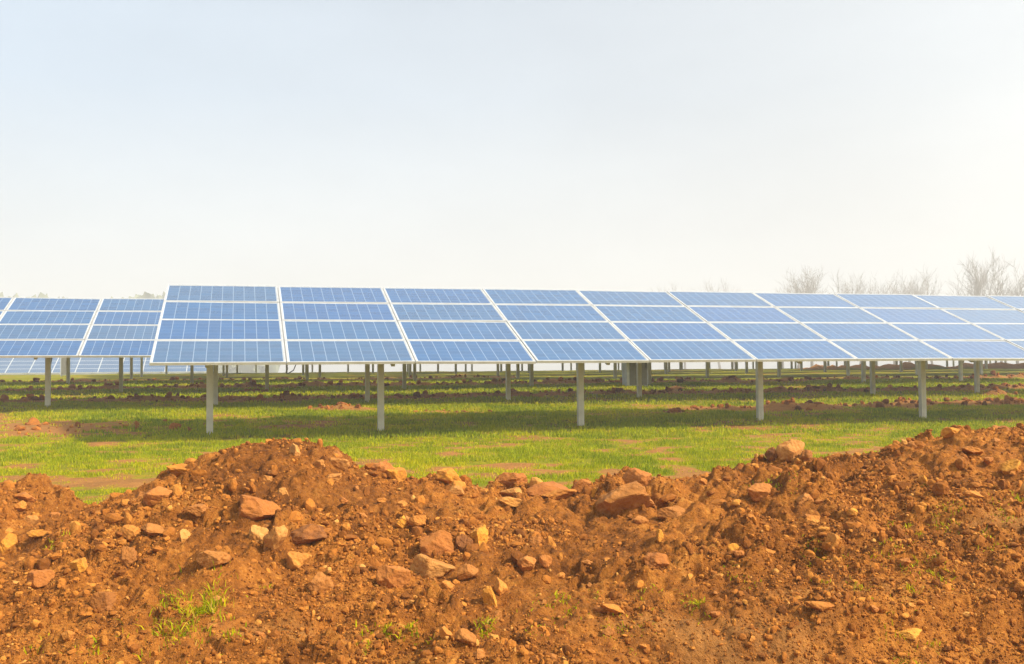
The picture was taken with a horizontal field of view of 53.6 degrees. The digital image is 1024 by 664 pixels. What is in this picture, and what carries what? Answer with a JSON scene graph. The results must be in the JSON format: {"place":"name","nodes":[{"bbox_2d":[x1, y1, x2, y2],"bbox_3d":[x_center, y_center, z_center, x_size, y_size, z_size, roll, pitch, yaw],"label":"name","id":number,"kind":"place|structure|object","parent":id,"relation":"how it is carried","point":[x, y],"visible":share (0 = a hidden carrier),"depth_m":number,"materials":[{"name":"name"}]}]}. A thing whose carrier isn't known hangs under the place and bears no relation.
{"place":"outdoors","nodes":[
{"label":"outdoors","id":0,"kind":"place"},
{"bbox_2d":[0,423,1023,663],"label":"soil bank","id":1,"kind":"structure","parent":0,"point":[599,576],"depth_m":4.85,"materials":[{"name":"soil"}]},
{"bbox_2d":[0,533,17,554],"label":"stone","id":2,"kind":"object","parent":1,"relation":"on","point":[9,541],"visible":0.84,"depth_m":5.83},
{"bbox_2d":[14,500,26,510],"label":"stone","id":3,"kind":"object","parent":1,"relation":"on","point":[21,505],"visible":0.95,"depth_m":6.42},
{"bbox_2d":[14,492,35,501],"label":"stone","id":4,"kind":"object","parent":1,"relation":"on","point":[24,496],"visible":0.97,"depth_m":6.49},
{"bbox_2d":[25,515,38,525],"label":"stone","id":5,"kind":"object","parent":1,"relation":"on","point":[33,520],"visible":0.77,"depth_m":6.26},
{"bbox_2d":[26,529,51,537],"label":"stone","id":6,"kind":"object","parent":1,"relation":"on","point":[36,533],"visible":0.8,"depth_m":5.83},
{"bbox_2d":[26,569,54,587],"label":"stone","id":7,"kind":"object","parent":1,"relation":"on","point":[39,578],"visible":1,"depth_m":4.54,"materials":[{"name":"stone"}]},
{"bbox_2d":[61,630,74,641],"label":"stone","id":8,"kind":"object","parent":1,"relation":"on","point":[67,635],"visible":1,"depth_m":4.03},
{"bbox_2d":[69,557,87,572],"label":"stone","id":9,"kind":"object","parent":1,"relation":"on","point":[80,565],"visible":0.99,"depth_m":4.60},
{"bbox_2d":[89,592,116,612],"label":"stone","id":10,"kind":"object","parent":1,"relation":"on","point":[100,602],"visible":0.99,"depth_m":4.36,"materials":[{"name":"stone"}]},
{"bbox_2d":[120,546,137,567],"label":"stone","id":11,"kind":"object","parent":1,"relation":"on","point":[128,557],"visible":0.94,"depth_m":4.84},
{"bbox_2d":[120,525,140,540],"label":"stone","id":12,"kind":"object","parent":1,"relation":"on","point":[129,532],"visible":0.77,"depth_m":5.28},
{"bbox_2d":[140,523,164,536],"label":"stone","id":13,"kind":"object","parent":1,"relation":"on","point":[151,529],"visible":0.82,"depth_m":5.11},
{"bbox_2d":[143,486,171,505],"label":"stone","id":14,"kind":"object","parent":1,"relation":"on","point":[158,493],"visible":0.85,"depth_m":5.56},
{"bbox_2d":[166,463,197,476],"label":"stone","id":15,"kind":"object","parent":1,"relation":"on","point":[176,470],"visible":0.67,"depth_m":6.11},
{"bbox_2d":[180,529,189,541],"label":"stone","id":16,"kind":"object","parent":1,"relation":"on","point":[184,534],"visible":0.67,"depth_m":5.05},
{"bbox_2d":[183,503,208,516],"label":"stone","id":17,"kind":"object","parent":1,"relation":"on","point":[197,510],"visible":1,"depth_m":5.39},
{"bbox_2d":[196,550,230,568],"bbox_3d":[-1.373,1.046,4.684,0.140,0.083,0.112,-1,-2,23],"label":"stone","id":18,"kind":"object","parent":1,"relation":"on","point":[206,559],"visible":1,"depth_m":4.64,"materials":[{"name":"stone"}]},
{"bbox_2d":[249,525,268,543],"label":"stone","id":19,"kind":"object","parent":1,"relation":"on","point":[257,533],"visible":0.79,"depth_m":5.11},
{"bbox_2d":[238,495,281,519],"bbox_3d":[-1.358,0.951,5.451,0.271,0.156,0.212,0,-2,0],"label":"stone","id":20,"kind":"object","parent":1,"relation":"on","point":[252,508],"visible":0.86,"depth_m":5.38,"materials":[{"name":"stone"}]},
{"bbox_2d":[263,475,272,481],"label":"stone","id":21,"kind":"object","parent":1,"relation":"on","point":[266,478],"visible":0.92,"depth_m":5.99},
{"bbox_2d":[263,525,287,550],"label":"stone","id":22,"kind":"object","parent":1,"relation":"on","point":[274,538],"visible":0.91,"depth_m":5.00,"materials":[{"name":"stone"}]},
{"bbox_2d":[278,487,288,495],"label":"stone","id":23,"kind":"object","parent":1,"relation":"on","point":[282,491],"visible":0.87,"depth_m":5.80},
{"bbox_2d":[289,443,299,455],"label":"stone","id":24,"kind":"object","parent":1,"relation":"on","point":[294,449],"visible":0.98,"depth_m":6.38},
{"bbox_2d":[286,551,311,569],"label":"stone","id":25,"kind":"object","parent":1,"relation":"on","point":[296,560],"visible":0.85,"depth_m":4.94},
{"bbox_2d":[289,524,326,544],"bbox_3d":[-1.060,1.047,5.223,0.190,0.116,0.170,1,-3,-37],"label":"stone","id":26,"kind":"object","parent":1,"relation":"on","point":[309,533],"visible":0.95,"depth_m":5.18,"materials":[{"name":"stone"}]},
{"bbox_2d":[314,459,324,469],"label":"stone","id":27,"kind":"object","parent":1,"relation":"on","point":[319,464],"visible":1,"depth_m":6.32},
{"bbox_2d":[308,571,333,592],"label":"stone","id":28,"kind":"object","parent":1,"relation":"on","point":[321,580],"visible":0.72,"depth_m":4.63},
{"bbox_2d":[327,473,341,481],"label":"stone","id":29,"kind":"object","parent":1,"relation":"on","point":[336,477],"visible":0.72,"depth_m":6.25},
{"bbox_2d":[329,457,349,469],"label":"stone","id":30,"kind":"object","parent":1,"relation":"on","point":[341,464],"visible":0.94,"depth_m":6.48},
{"bbox_2d":[371,460,394,473],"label":"stone","id":31,"kind":"object","parent":1,"relation":"on","point":[383,466],"visible":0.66,"depth_m":6.75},
{"bbox_2d":[376,565,410,588],"bbox_3d":[-0.570,1.158,4.737,0.145,0.143,0.152,1,-3,-37],"label":"stone","id":32,"kind":"object","parent":1,"relation":"on","point":[389,577],"visible":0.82,"depth_m":4.70,"materials":[{"name":"stone"}]},
{"bbox_2d":[386,467,406,481],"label":"stone","id":33,"kind":"object","parent":1,"relation":"on","point":[399,474],"visible":0.83,"depth_m":6.71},
{"bbox_2d":[395,515,406,528],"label":"stone","id":34,"kind":"object","parent":1,"relation":"on","point":[401,522],"visible":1,"depth_m":5.59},
{"bbox_2d":[409,515,426,526],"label":"stone","id":35,"kind":"object","parent":1,"relation":"on","point":[418,520],"visible":0.91,"depth_m":5.58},
{"bbox_2d":[410,554,455,578],"bbox_3d":[-0.389,1.161,4.998,0.233,0.133,0.170,0,-2,-15],"label":"stone","id":36,"kind":"object","parent":1,"relation":"on","point":[427,566],"visible":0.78,"depth_m":4.93,"materials":[{"name":"stone"}]},
{"bbox_2d":[418,530,453,557],"bbox_3d":[-0.411,1.120,5.308,0.182,0.173,0.156,1,-2,-22],"label":"stone","id":37,"kind":"object","parent":1,"relation":"on","point":[440,542],"visible":0.87,"depth_m":5.25,"materials":[{"name":"stone"}]},
{"bbox_2d":[439,626,452,639],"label":"stone","id":38,"kind":"object","parent":1,"relation":"on","point":[444,631],"visible":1,"depth_m":3.88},
{"bbox_2d":[440,580,454,591],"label":"stone","id":39,"kind":"object","parent":1,"relation":"on","point":[448,585],"visible":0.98,"depth_m":4.72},
{"bbox_2d":[435,468,460,483],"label":"stone","id":40,"kind":"object","parent":1,"relation":"on","point":[447,475],"visible":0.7,"depth_m":6.82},
{"bbox_2d":[449,485,463,495],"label":"stone","id":41,"kind":"object","parent":1,"relation":"on","point":[457,490],"visible":1,"depth_m":6.44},
{"bbox_2d":[455,533,472,550],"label":"stone","id":42,"kind":"object","parent":1,"relation":"on","point":[462,541],"visible":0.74,"depth_m":5.32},
{"bbox_2d":[454,628,476,647],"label":"stone","id":43,"kind":"object","parent":1,"relation":"on","point":[466,636],"visible":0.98,"depth_m":3.85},
{"bbox_2d":[457,564,478,579],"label":"stone","id":44,"kind":"object","parent":1,"relation":"on","point":[466,571],"visible":1,"depth_m":4.84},
{"bbox_2d":[470,524,487,546],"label":"stone","id":45,"kind":"object","parent":1,"relation":"on","point":[479,535],"visible":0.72,"depth_m":5.35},
{"bbox_2d":[474,648,484,659],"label":"stone","id":46,"kind":"object","parent":1,"relation":"on","point":[479,653],"visible":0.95,"depth_m":3.76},
{"bbox_2d":[482,586,496,607],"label":"stone","id":47,"kind":"object","parent":1,"relation":"on","point":[489,597],"visible":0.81,"depth_m":4.60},
{"bbox_2d":[494,610,501,618],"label":"stone","id":48,"kind":"object","parent":1,"relation":"on","point":[498,613],"visible":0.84,"depth_m":4.46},
{"bbox_2d":[493,577,507,595],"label":"stone","id":49,"kind":"object","parent":1,"relation":"on","point":[500,587],"visible":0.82,"depth_m":4.71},
{"bbox_2d":[498,497,521,506],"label":"stone","id":50,"kind":"object","parent":1,"relation":"on","point":[511,501],"visible":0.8,"depth_m":6.18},
{"bbox_2d":[499,487,521,495],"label":"stone","id":51,"kind":"object","parent":1,"relation":"on","point":[511,491],"visible":0.71,"depth_m":6.60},
{"bbox_2d":[495,472,527,487],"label":"stone","id":52,"kind":"object","parent":1,"relation":"on","point":[507,479],"visible":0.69,"depth_m":6.79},
{"bbox_2d":[19,471,1022,663],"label":"grass sprouts","id":53,"kind":"object","parent":1,"relation":"on","point":[199,610],"depth_m":4.34,"materials":[{"name":"plant"}]},
{"bbox_2d":[517,556,535,571],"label":"stone","id":54,"kind":"object","parent":1,"relation":"on","point":[525,563],"visible":1,"depth_m":5.08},
{"bbox_2d":[529,536,541,544],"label":"stone","id":55,"kind":"object","parent":1,"relation":"on","point":[536,540],"visible":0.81,"depth_m":5.39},
{"bbox_2d":[539,555,551,568],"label":"stone","id":56,"kind":"object","parent":1,"relation":"on","point":[545,561],"visible":1,"depth_m":5.09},
{"bbox_2d":[526,481,567,498],"bbox_3d":[0.247,1.062,6.718,0.372,0.142,0.264,0,-2,0],"label":"stone","id":57,"kind":"object","parent":1,"relation":"on","point":[541,488],"visible":0.45,"depth_m":6.62,"materials":[{"name":"stone"}]},
{"bbox_2d":[542,489,576,499],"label":"stone","id":58,"kind":"object","parent":1,"relation":"on","point":[556,494],"visible":0.88,"depth_m":6.55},
{"bbox_2d":[573,479,591,492],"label":"stone","id":59,"kind":"object","parent":1,"relation":"on","point":[579,485],"visible":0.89,"depth_m":6.61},
{"bbox_2d":[602,626,614,635],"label":"stone","id":60,"kind":"object","parent":1,"relation":"on","point":[608,631],"visible":1,"depth_m":4.31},
{"bbox_2d":[600,604,624,613],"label":"stone","id":61,"kind":"object","parent":1,"relation":"on","point":[613,608],"visible":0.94,"depth_m":4.48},
{"bbox_2d":[596,481,654,518],"bbox_3d":[0.661,1.004,5.997,0.336,0.241,0.264,-1,-3,31],"label":"stone","id":62,"kind":"object","parent":1,"relation":"on","point":[619,499],"visible":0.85,"depth_m":5.93,"materials":[{"name":"stone"}]},
{"bbox_2d":[622,468,651,485],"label":"stone","id":63,"kind":"object","parent":1,"relation":"on","point":[631,475],"visible":0.78,"depth_m":6.26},
{"bbox_2d":[633,515,648,523],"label":"stone","id":64,"kind":"object","parent":1,"relation":"on","point":[638,519],"visible":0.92,"depth_m":5.74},
{"bbox_2d":[644,552,669,568],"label":"stone","id":65,"kind":"object","parent":1,"relation":"on","point":[658,560],"visible":0.81,"depth_m":4.89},
{"bbox_2d":[656,529,663,541],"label":"stone","id":66,"kind":"object","parent":1,"relation":"on","point":[659,535],"visible":1,"depth_m":5.34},
{"bbox_2d":[657,505,685,518],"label":"stone","id":67,"kind":"object","parent":1,"relation":"on","point":[676,511],"visible":0.76,"depth_m":5.76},
{"bbox_2d":[727,543,739,550],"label":"stone","id":68,"kind":"object","parent":1,"relation":"on","point":[733,546],"visible":0.77,"depth_m":5.04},
{"bbox_2d":[732,550,744,557],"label":"stone","id":69,"kind":"object","parent":1,"relation":"on","point":[738,554],"visible":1,"depth_m":4.93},
{"bbox_2d":[746,483,771,501],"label":"stone","id":70,"kind":"object","parent":1,"relation":"on","point":[757,492],"visible":0.99,"depth_m":5.76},
{"bbox_2d":[765,447,776,462],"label":"stone","id":71,"kind":"object","parent":1,"relation":"on","point":[770,454],"visible":0.95,"depth_m":6.70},
{"bbox_2d":[776,439,804,460],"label":"stone","id":72,"kind":"object","parent":1,"relation":"on","point":[789,449],"visible":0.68,"depth_m":6.66,"materials":[{"name":"stone"}]},
{"bbox_2d":[796,493,812,504],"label":"stone","id":73,"kind":"object","parent":1,"relation":"on","point":[802,498],"visible":0.77,"depth_m":5.65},
{"bbox_2d":[799,449,812,461],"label":"stone","id":74,"kind":"object","parent":1,"relation":"on","point":[806,455],"visible":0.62,"depth_m":6.46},
{"bbox_2d":[803,515,819,523],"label":"stone","id":75,"kind":"object","parent":1,"relation":"on","point":[812,519],"visible":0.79,"depth_m":5.39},
{"bbox_2d":[805,601,834,611],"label":"stone","id":76,"kind":"object","parent":1,"relation":"on","point":[820,606],"visible":0.98,"depth_m":4.37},
{"bbox_2d":[825,533,839,551],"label":"stone","id":77,"kind":"object","parent":1,"relation":"on","point":[834,538],"visible":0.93,"depth_m":4.99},
{"bbox_2d":[846,508,857,515],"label":"stone","id":78,"kind":"object","parent":1,"relation":"on","point":[852,512],"visible":1,"depth_m":5.40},
{"bbox_2d":[897,558,910,565],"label":"stone","id":79,"kind":"object","parent":1,"relation":"on","point":[902,561],"visible":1,"depth_m":4.77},
{"bbox_2d":[896,628,921,639],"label":"stone","id":80,"kind":"object","parent":1,"relation":"on","point":[912,633],"visible":1,"depth_m":4.33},
{"bbox_2d":[906,440,917,448],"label":"stone","id":81,"kind":"object","parent":1,"relation":"on","point":[911,443],"visible":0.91,"depth_m":6.52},
{"bbox_2d":[917,475,926,483],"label":"stone","id":82,"kind":"object","parent":1,"relation":"on","point":[921,478],"visible":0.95,"depth_m":5.91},
{"bbox_2d":[940,427,959,437],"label":"stone","id":83,"kind":"object","parent":1,"relation":"on","point":[948,432],"visible":0.9,"depth_m":6.60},
{"bbox_2d":[961,446,982,453],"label":"stone","id":84,"kind":"object","parent":1,"relation":"on","point":[970,449],"visible":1,"depth_m":6.18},
{"bbox_2d":[962,489,983,497],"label":"stone","id":85,"kind":"object","parent":1,"relation":"on","point":[968,493],"visible":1,"depth_m":5.54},
{"bbox_2d":[984,457,993,464],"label":"stone","id":86,"kind":"object","parent":1,"relation":"on","point":[988,460],"visible":1,"depth_m":6.03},
{"bbox_2d":[983,636,995,644],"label":"stone","id":87,"kind":"object","parent":1,"relation":"on","point":[989,639],"visible":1,"depth_m":4.35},
{"bbox_2d":[998,459,1021,474],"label":"stone","id":88,"kind":"object","parent":1,"relation":"on","point":[1006,467],"visible":0.94,"depth_m":5.90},
{"bbox_2d":[0,362,1023,504],"bbox_3d":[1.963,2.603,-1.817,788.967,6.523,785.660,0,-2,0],"label":"ground","id":89,"kind":"structure","parent":0,"point":[135,480],"depth_m":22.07,"materials":[{"name":"plant"}]},
{"bbox_2d":[60,358,65,375],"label":"inverter cabinet","id":90,"kind":"object","parent":89,"relation":"on","point":[62,366],"visible":0.18,"depth_m":49.35,"materials":[{"name":"grey paint"}]},
{"bbox_2d":[4,372,197,374],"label":"solar table","id":91,"kind":"object","parent":89,"relation":"on","point":[93,373],"visible":0.06,"depth_m":106.83,"materials":[{"name":"glass"}]},
{"bbox_2d":[0,358,206,374],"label":"solar table","id":92,"kind":"object","parent":89,"relation":"on","point":[77,365],"visible":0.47,"depth_m":94.67,"materials":[{"name":"glass"}]},
{"bbox_2d":[0,291,279,374],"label":"wood","id":93,"kind":"object","parent":89,"relation":"on","point":[246,368],"visible":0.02,"depth_m":289.30,"materials":[{"name":"brown plant"}]},
{"bbox_2d":[0,297,979,406],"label":"solar table","id":94,"kind":"object","parent":89,"relation":"on","point":[48,329],"visible":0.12,"depth_m":22.68,"materials":[{"name":"glass"}]},
{"bbox_2d":[0,370,1023,436],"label":"field clods","id":95,"kind":"object","parent":89,"relation":"on","point":[1008,399],"visible":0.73,"depth_m":26.25,"materials":[{"name":"soil"}]},
{"bbox_2d":[66,358,982,383],"bbox_3d":[3.177,0.686,39.609,52.650,2.817,3.762,0,-2,-15],"label":"solar table","id":96,"kind":"object","parent":89,"relation":"on","point":[517,370],"depth_m":38.75,"materials":[{"name":"metal"}]},
{"bbox_2d":[119,358,962,391],"bbox_3d":[2.095,0.601,32.378,37.050,2.812,3.762,0,-2,-15],"label":"solar table","id":97,"kind":"object","parent":89,"relation":"on","point":[863,370],"visible":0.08,"depth_m":31.85,"materials":[{"name":"metal"}]},
{"bbox_2d":[130,358,973,378],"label":"solar table","id":98,"kind":"object","parent":89,"relation":"on","point":[497,367],"visible":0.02,"depth_m":45.51,"materials":[{"name":"metal"}]},
{"bbox_2d":[140,358,987,376],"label":"solar table","id":99,"kind":"object","parent":89,"relation":"on","point":[223,367],"visible":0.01,"depth_m":52.84,"materials":[{"name":"metal"}]},
{"bbox_2d":[165,361,996,374],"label":"solar table","id":100,"kind":"object","parent":89,"relation":"on","point":[680,366],"depth_m":60.35,"materials":[{"name":"metal"}]},
{"bbox_2d":[149,285,1023,434],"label":"solar table","id":101,"kind":"object","parent":89,"relation":"on","point":[209,327],"visible":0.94,"depth_m":18.17,"materials":[{"name":"glass"}]},
{"bbox_2d":[255,361,990,372],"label":"solar table","id":102,"kind":"object","parent":89,"relation":"on","point":[618,366],"depth_m":75.98,"materials":[{"name":"metal"}]},
{"bbox_2d":[622,363,647,385],"bbox_3d":[3.870,1.158,31.924,0.760,1.440,0.470,0,-2,-15],"label":"inverter cabinet","id":103,"kind":"object","parent":89,"relation":"on","point":[629,376],"visible":0.23,"depth_m":31.70,"materials":[{"name":"metal"}]},
{"bbox_2d":[286,361,1006,372],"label":"solar table","id":104,"kind":"object","parent":89,"relation":"on","point":[828,363],"depth_m":66.76,"materials":[{"name":"metal"}]},
{"bbox_2d":[693,279,742,368],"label":"bare tree","id":105,"kind":"object","parent":89,"relation":"on","point":[719,366],"visible":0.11,"depth_m":300.77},
{"bbox_2d":[775,268,828,367],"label":"bare tree","id":106,"kind":"object","parent":89,"relation":"on","point":[798,365],"visible":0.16,"depth_m":218.27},
{"bbox_2d":[789,266,827,366],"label":"bare tree","id":107,"kind":"object","parent":89,"relation":"on","point":[809,291],"visible":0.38,"depth_m":214.56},
{"bbox_2d":[826,271,868,366],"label":"bare tree","id":108,"kind":"object","parent":89,"relation":"on","point":[849,290],"visible":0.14,"depth_m":220.61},
{"bbox_2d":[839,278,878,293],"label":"bare tree","id":109,"kind":"object","parent":89,"relation":"on","point":[846,291],"visible":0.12,"depth_m":225.16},
{"bbox_2d":[832,272,885,363],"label":"bare tree","id":110,"kind":"object","parent":89,"relation":"on","point":[856,288],"visible":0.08,"depth_m":226.83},
{"bbox_2d":[860,273,898,293],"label":"bare tree","id":111,"kind":"object","parent":89,"relation":"on","point":[886,292],"visible":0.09,"depth_m":223.04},
{"bbox_2d":[883,271,917,364],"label":"bare tree","id":112,"kind":"object","parent":89,"relation":"on","point":[900,291],"visible":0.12,"depth_m":216.85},
{"bbox_2d":[896,277,932,361],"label":"bare tree","id":113,"kind":"object","parent":89,"relation":"on","point":[918,289],"visible":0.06,"depth_m":224.19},
{"bbox_2d":[897,263,944,294],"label":"bare tree","id":114,"kind":"object","parent":89,"relation":"on","point":[917,291],"visible":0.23,"depth_m":213.72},
{"bbox_2d":[947,260,997,295],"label":"bare tree","id":115,"kind":"object","parent":89,"relation":"on","point":[961,289],"visible":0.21,"depth_m":208.07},
{"bbox_2d":[956,250,1012,363],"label":"bare tree","id":116,"kind":"object","parent":89,"relation":"on","point":[979,289],"visible":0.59,"depth_m":198.37,"materials":[{"name":"plant"}]},
{"bbox_2d":[985,261,1023,361],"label":"bare tree","id":117,"kind":"object","parent":89,"relation":"on","point":[1008,289],"visible":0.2,"depth_m":206.27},
{"bbox_2d":[986,275,1023,363],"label":"bare tree","id":118,"kind":"object","parent":89,"relation":"on","point":[1016,292],"visible":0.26,"depth_m":197.80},
{"bbox_2d":[0,0,1023,372],"label":"sky","id":119,"kind":"structure","parent":0,"point":[149,146],"materials":[{"name":"white"}]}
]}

